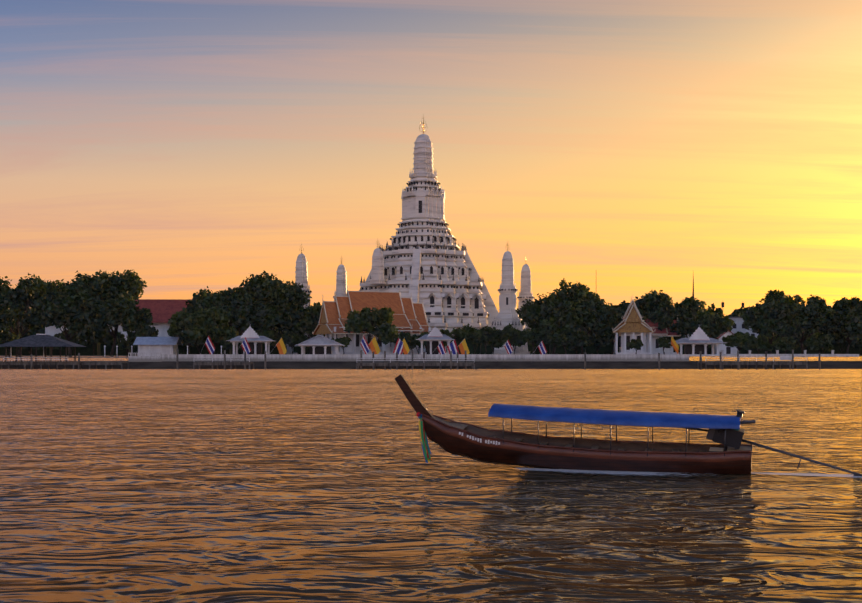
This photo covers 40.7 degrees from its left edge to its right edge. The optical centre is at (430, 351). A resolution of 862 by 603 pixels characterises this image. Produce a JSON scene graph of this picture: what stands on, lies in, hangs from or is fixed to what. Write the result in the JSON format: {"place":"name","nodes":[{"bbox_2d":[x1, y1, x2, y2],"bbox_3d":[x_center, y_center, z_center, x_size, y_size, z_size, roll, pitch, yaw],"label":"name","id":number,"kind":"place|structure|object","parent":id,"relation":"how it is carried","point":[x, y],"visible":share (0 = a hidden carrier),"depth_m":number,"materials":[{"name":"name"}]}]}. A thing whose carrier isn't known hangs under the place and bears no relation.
{"place":"outdoors","nodes":[
{"label":"outdoors","id":0,"kind":"place"},
{"bbox_2d":[0,356,861,602],"bbox_3d":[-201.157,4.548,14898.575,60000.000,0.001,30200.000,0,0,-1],"label":"water","id":1,"kind":"structure","parent":0,"point":[225,486],"depth_m":36.68,"materials":[{"name":"brown liquid"}]},
{"bbox_2d":[0,349,820,369],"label":"piers and piles","id":2,"kind":"object","parent":1,"relation":"on","point":[457,364],"visible":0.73,"depth_m":291.71,"materials":[{"name":"concrete"}]},
{"bbox_2d":[0,334,85,361],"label":"pier pavilion","id":3,"kind":"structure","parent":2,"relation":"on","point":[40,340],"depth_m":290.76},
{"bbox_2d":[394,374,861,475],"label":"long tail boat","id":4,"kind":"object","parent":1,"relation":"on","point":[729,453],"visible":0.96,"depth_m":44.28,"materials":[{"name":"brown wood"}]},
{"bbox_2d":[514,467,861,477],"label":"water foam","id":5,"kind":"object","parent":1,"relation":"on","point":[655,473],"visible":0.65,"depth_m":43.05,"materials":[{"name":"white"}]},
{"bbox_2d":[0,350,861,368],"bbox_3d":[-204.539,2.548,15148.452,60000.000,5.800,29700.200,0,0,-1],"label":"embankment wall","id":6,"kind":"structure","parent":0,"point":[480,361],"depth_m":300.05,"materials":[{"name":"concrete"}]},
{"bbox_2d":[45,299,191,340],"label":"building","id":7,"kind":"structure","parent":6,"relation":"on","point":[163,311],"depth_m":424.34,"materials":[{"name":"tile"}]},
{"bbox_2d":[228,326,273,353],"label":"pavilion","id":8,"kind":"structure","parent":6,"relation":"on","point":[254,340],"depth_m":303.80,"materials":[{"name":"white paint"}]},
{"bbox_2d":[275,330,296,353],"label":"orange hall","id":9,"kind":"structure","parent":6,"relation":"on","point":[289,349],"depth_m":369.84,"materials":[{"name":"tile"}]},
{"bbox_2d":[295,253,311,335],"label":"prang","id":10,"kind":"structure","parent":6,"relation":"on","point":[301,272],"depth_m":378.01,"materials":[{"name":"grey stone"}]},
{"bbox_2d":[295,335,344,353],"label":"pavilion","id":11,"kind":"structure","parent":6,"relation":"on","point":[318,344],"depth_m":303.51,"materials":[{"name":"white paint"}]},
{"bbox_2d":[333,264,346,297],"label":"prang","id":12,"kind":"structure","parent":6,"relation":"on","point":[341,282],"depth_m":438.13,"materials":[{"name":"grey stone"}]},
{"bbox_2d":[312,284,431,353],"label":"ordination hall","id":13,"kind":"structure","parent":6,"relation":"on","point":[409,315],"depth_m":333.94,"materials":[{"name":"tile"}]},
{"bbox_2d":[10,276,758,356],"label":"buildings","id":14,"kind":"structure","parent":6,"relation":"on","point":[157,345],"depth_m":312.57,"materials":[{"name":"white paint"}]},
{"bbox_2d":[359,134,498,353],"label":"temple","id":15,"kind":"structure","parent":6,"relation":"on","point":[428,262],"depth_m":389.33,"materials":[{"name":"grey stone"}]},
{"bbox_2d":[368,248,386,284],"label":"tower","id":16,"kind":"structure","parent":15,"relation":"on","point":[377,275],"depth_m":383.30,"materials":[{"name":"grey stone"}]},
{"bbox_2d":[3,288,861,356],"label":"tree trunks and limbs","id":17,"kind":"object","parent":6,"relation":"on","point":[114,336],"visible":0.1,"depth_m":343.03,"materials":[{"name":"brown plant"}]},
{"bbox_2d":[0,270,861,351],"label":"tree foliage","id":18,"kind":"object","parent":17,"relation":"attached to","point":[286,311],"visible":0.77,"depth_m":337.36,"materials":[{"name":"green plant"}]},
{"bbox_2d":[416,326,453,353],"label":"pavilion","id":19,"kind":"structure","parent":6,"relation":"on","point":[435,337],"depth_m":304.44,"materials":[{"name":"white paint"}]},
{"bbox_2d":[200,336,678,353],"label":"flags","id":20,"kind":"object","parent":6,"relation":"on","point":[403,347],"visible":0.75,"depth_m":300.66,"materials":[{"name":"multicoloured fabric"}]},
{"bbox_2d":[491,251,529,353],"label":"prang","id":21,"kind":"structure","parent":6,"relation":"on","point":[507,314],"depth_m":368.10,"materials":[{"name":"grey stone"}]},
{"bbox_2d":[517,264,535,330],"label":"prang","id":22,"kind":"structure","parent":6,"relation":"on","point":[525,289],"depth_m":428.87,"materials":[{"name":"grey stone"}]},
{"bbox_2d":[612,300,654,353],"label":"pavilion","id":23,"kind":"structure","parent":6,"relation":"on","point":[631,326],"depth_m":325.44,"materials":[{"name":"white paint"}]},
{"bbox_2d":[644,317,680,353],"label":"building","id":24,"kind":"structure","parent":6,"relation":"on","point":[656,334],"depth_m":349.82,"materials":[{"name":"white paint"}]},
{"bbox_2d":[676,327,724,355],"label":"pavilion","id":25,"kind":"structure","parent":6,"relation":"on","point":[697,342],"depth_m":305.39,"materials":[{"name":"white paint"}]},
{"bbox_2d":[0,336,861,354],"bbox_3d":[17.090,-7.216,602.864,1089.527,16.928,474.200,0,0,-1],"label":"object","id":26,"kind":"object","parent":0,"point":[480,349],"visible":0.08,"depth_m":368.38,"materials":[{"name":"green plant"}]},
{"bbox_2d":[0,0,861,315],"label":"sky","id":27,"kind":"structure","parent":0,"point":[622,150],"materials":[{"name":"orange"}]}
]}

